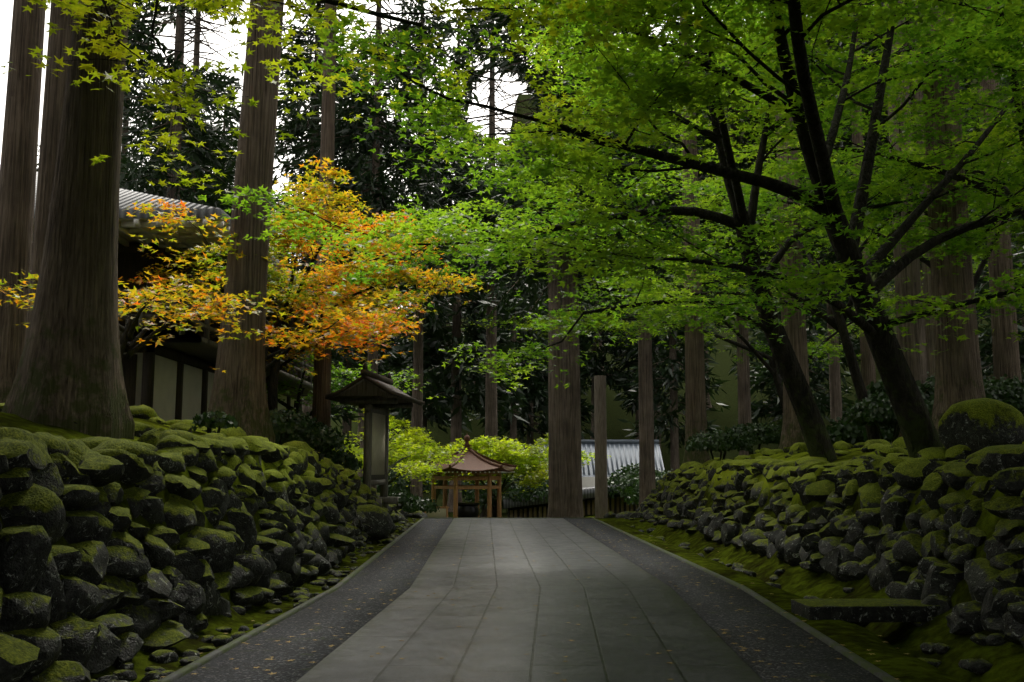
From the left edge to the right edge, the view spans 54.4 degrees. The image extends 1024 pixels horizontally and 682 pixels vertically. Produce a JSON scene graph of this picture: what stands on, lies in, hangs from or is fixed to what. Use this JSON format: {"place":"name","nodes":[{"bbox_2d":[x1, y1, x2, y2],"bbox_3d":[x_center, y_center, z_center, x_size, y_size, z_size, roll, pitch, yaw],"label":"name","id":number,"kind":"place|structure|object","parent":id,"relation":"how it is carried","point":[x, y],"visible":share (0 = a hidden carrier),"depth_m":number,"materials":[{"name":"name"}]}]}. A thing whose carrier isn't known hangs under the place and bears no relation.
{"place":"outdoors","nodes":[
{"label":"outdoors","id":0,"kind":"place"},
{"bbox_2d":[0,0,806,308],"label":"sky","id":1,"kind":"structure","parent":0,"point":[6,6],"materials":[{"name":"white"}]},
{"bbox_2d":[0,0,1023,681],"bbox_3d":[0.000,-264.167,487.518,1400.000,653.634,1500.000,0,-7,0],"label":"ground","id":2,"kind":"structure","parent":0,"point":[906,638],"depth_m":13.02,"materials":[{"name":"green plant"}]},
{"bbox_2d":[0,251,286,372],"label":"yellow maple","id":3,"kind":"object","parent":2,"relation":"on","point":[129,347],"visible":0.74,"depth_m":13.72,"materials":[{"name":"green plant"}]},
{"bbox_2d":[31,172,363,421],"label":"temple hall","id":4,"kind":"structure","parent":2,"relation":"on","point":[171,379],"depth_m":21.32,"materials":[{"name":"white paint"}]},
{"bbox_2d":[0,403,415,681],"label":"stone wall","id":5,"kind":"structure","parent":2,"relation":"on","point":[154,590],"depth_m":8.39,"materials":[{"name":"green stone"}]},
{"bbox_2d":[118,198,424,375],"bbox_3d":[-4.616,-0.034,19.022,6.279,4.447,6.246,0,-7,0],"label":"autumn maple","id":6,"kind":"object","parent":2,"relation":"on","point":[361,325],"visible":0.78,"depth_m":18.26,"materials":[{"name":"orange plant"}]},
{"bbox_2d":[156,518,424,681],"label":"kerb","id":7,"kind":"structure","parent":2,"relation":"on","point":[188,668],"depth_m":9.40,"materials":[{"name":"stone"}]},
{"bbox_2d":[157,415,427,566],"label":"stone wall","id":8,"kind":"structure","parent":2,"relation":"on","point":[343,533],"depth_m":17.14,"materials":[{"name":"green stone"}]},
{"bbox_2d":[173,519,452,681],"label":"pebble strip","id":9,"kind":"object","parent":2,"relation":"on","point":[422,538],"visible":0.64,"depth_m":9.66,"materials":[{"name":"grey gravel"}]},
{"bbox_2d":[204,256,433,382],"bbox_3d":[-7.288,0.782,26.979,8.079,6.466,8.087,6,-10,-40],"label":"autumn maple","id":10,"kind":"object","parent":2,"relation":"on","point":[297,354],"visible":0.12,"depth_m":26.65,"materials":[{"name":"orange plant"}]},
{"bbox_2d":[159,156,490,410],"bbox_3d":[-5.830,-0.181,24.289,11.366,7.023,9.941,-3,-8,22],"label":"autumn maple","id":11,"kind":"object","parent":2,"relation":"on","point":[329,277],"visible":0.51,"depth_m":22.57,"materials":[{"name":"orange plant"}]},
{"bbox_2d":[266,340,428,419],"bbox_3d":[-7.097,2.655,30.593,7.212,4.931,8.041,5,-9,-36],"label":"green maple","id":12,"kind":"object","parent":2,"relation":"on","point":[297,402],"visible":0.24,"depth_m":30.21,"materials":[{"name":"green plant"}]},
{"bbox_2d":[2,0,702,194],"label":"maple top sprays","id":13,"kind":"object","parent":2,"relation":"on","point":[79,8],"visible":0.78,"depth_m":9.70,"materials":[{"name":"green plant"}]},
{"bbox_2d":[325,362,424,508],"bbox_3d":[-3.585,2.788,26.359,2.000,4.190,3.000,-1,-7,6],"label":"lantern","id":14,"kind":"object","parent":2,"relation":"on","point":[375,396],"visible":0.91,"depth_m":25.75,"materials":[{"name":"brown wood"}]},
{"bbox_2d":[334,419,469,492],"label":"maple","id":15,"kind":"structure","parent":2,"relation":"on","point":[420,468],"depth_m":37.84,"materials":[{"name":"green plant"}]},
{"bbox_2d":[424,507,448,516],"bbox_3d":[-2.896,6.954,37.924,1.000,1.275,0.080,0,-7,0],"label":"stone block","id":16,"kind":"object","parent":2,"relation":"on","point":[442,512],"visible":0.3,"depth_m":37.95,"materials":[{"name":"stone"}]},
{"bbox_2d":[426,434,516,516],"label":"pavilion","id":17,"kind":"structure","parent":2,"relation":"on","point":[476,463],"depth_m":39.90,"materials":[{"name":"brown wood"}]},
{"bbox_2d":[404,433,548,516],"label":"maple","id":18,"kind":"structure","parent":2,"relation":"on","point":[528,480],"depth_m":45.97,"materials":[{"name":"green plant"}]},
{"bbox_2d":[350,408,610,501],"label":"shrubs","id":19,"kind":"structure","parent":2,"relation":"on","point":[503,446],"depth_m":43.47,"materials":[{"name":"green plant"}]},
{"bbox_2d":[422,517,594,518],"bbox_3d":[-0.110,5.379,30.030,5.200,0.110,0.120,0,-7,0],"label":"path edge","id":20,"kind":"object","parent":2,"relation":"on","point":[508,517],"depth_m":30.03,"materials":[{"name":"stone"}]},
{"bbox_2d":[0,0,1023,463],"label":"tree trunks","id":21,"kind":"object","parent":2,"relation":"on","point":[60,360],"visible":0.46,"depth_m":17.20,"materials":[{"name":"brown wood"}]},
{"bbox_2d":[161,521,937,681],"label":"fallen leaves","id":22,"kind":"object","parent":2,"relation":"on","point":[271,673],"visible":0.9,"depth_m":8.94,"materials":[{"name":"orange plant"}]},
{"bbox_2d":[121,0,1023,516],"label":"tree trunks","id":23,"kind":"object","parent":2,"relation":"on","point":[565,476],"visible":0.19,"depth_m":39.73,"materials":[{"name":"brown wood"}]},
{"bbox_2d":[36,4,1023,453],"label":"trees","id":24,"kind":"object","parent":23,"relation":"attached to","point":[440,380],"visible":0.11,"depth_m":79.95,"materials":[{"name":"green plant"}]},
{"bbox_2d":[503,440,664,516],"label":"building","id":25,"kind":"structure","parent":2,"relation":"on","point":[624,453],"depth_m":61.01,"materials":[{"name":"white paint"}]},
{"bbox_2d":[594,375,607,517],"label":"wooden post","id":26,"kind":"object","parent":2,"relation":"on","point":[601,502],"visible":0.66,"depth_m":40.59,"materials":[{"name":"brown wood"}]},
{"bbox_2d":[192,374,1023,512],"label":"shrubs","id":27,"kind":"object","parent":2,"relation":"on","point":[288,425],"visible":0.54,"depth_m":22.22,"materials":[{"name":"green plant"}]},
{"bbox_2d":[197,0,1023,461],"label":"maple","id":28,"kind":"object","parent":2,"relation":"on","point":[811,424],"visible":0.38,"depth_m":16.36,"materials":[{"name":"green plant"}]},
{"bbox_2d":[361,371,934,513],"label":"understory","id":29,"kind":"object","parent":2,"relation":"on","point":[625,477],"visible":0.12,"depth_m":53.35,"materials":[{"name":"green plant"}]},
{"bbox_2d":[297,0,1023,457],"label":"maple","id":30,"kind":"object","parent":2,"relation":"on","point":[983,44],"visible":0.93,"depth_m":12.52,"materials":[{"name":"green plant"}]},
{"bbox_2d":[357,398,1023,540],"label":"boulders","id":31,"kind":"object","parent":2,"relation":"on","point":[979,426],"visible":0.54,"depth_m":12.62,"materials":[{"name":"green stone"}]},
{"bbox_2d":[462,176,923,409],"bbox_3d":[5.505,0.232,30.753,14.632,8.112,10.594,0,-7,0],"label":"maple","id":32,"kind":"object","parent":2,"relation":"on","point":[762,357],"visible":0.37,"depth_m":30.50,"materials":[{"name":"green plant"}]},
{"bbox_2d":[565,519,883,681],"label":"pebble strip","id":33,"kind":"object","parent":2,"relation":"on","point":[715,611],"visible":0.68,"depth_m":9.66,"materials":[{"name":"grey gravel"}]},
{"bbox_2d":[592,518,900,681],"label":"kerb","id":34,"kind":"structure","parent":2,"relation":"on","point":[866,665],"depth_m":9.71,"materials":[{"name":"stone"}]},
{"bbox_2d":[603,437,907,565],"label":"stone wall","id":35,"kind":"structure","parent":2,"relation":"on","point":[724,519],"depth_m":18.86,"materials":[{"name":"green stone"}]},
{"bbox_2d":[529,144,1020,439],"bbox_3d":[6.000,-1.119,23.683,10.317,8.020,12.939,2,-8,-15],"label":"maple","id":36,"kind":"object","parent":2,"relation":"on","point":[837,322],"visible":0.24,"depth_m":23.15,"materials":[{"name":"green plant"}]},
{"bbox_2d":[532,1,1023,287],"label":"maple","id":37,"kind":"object","parent":2,"relation":"on","point":[923,259],"visible":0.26,"depth_m":23.84,"materials":[{"name":"green plant"}]},
{"bbox_2d":[664,0,964,141],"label":"maple","id":38,"kind":"object","parent":2,"relation":"on","point":[835,19],"visible":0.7,"depth_m":11.85,"materials":[{"name":"green plant"}]},
{"bbox_2d":[621,0,1023,219],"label":"maple","id":39,"kind":"object","parent":2,"relation":"on","point":[1016,88],"visible":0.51,"depth_m":18.80,"materials":[{"name":"green plant"}]},
{"bbox_2d":[625,440,1023,673],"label":"stone wall","id":40,"kind":"structure","parent":2,"relation":"on","point":[940,554],"depth_m":10.79,"materials":[{"name":"green stone"}]},
{"bbox_2d":[791,598,940,621],"bbox_3d":[3.714,2.853,10.271,1.519,0.310,0.651,0,-7,0],"label":"stone bench","id":41,"kind":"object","parent":2,"relation":"on","point":[884,610],"depth_m":9.99,"materials":[{"name":"stone"}]},
{"bbox_2d":[296,518,763,681],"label":"paving","id":42,"kind":"structure","parent":0,"point":[490,639],"depth_m":9.59,"materials":[{"name":"stone"}]},
{"bbox_2d":[120,0,1023,337],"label":"cedar crowns","id":43,"kind":"object","parent":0,"point":[140,178],"visible":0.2,"depth_m":43.85,"materials":[{"name":"green plant"}]},
{"bbox_2d":[744,1,966,111],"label":"cedar crowns","id":44,"kind":"object","parent":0,"point":[823,30],"visible":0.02,"depth_m":34.39,"materials":[{"name":"green plant"}]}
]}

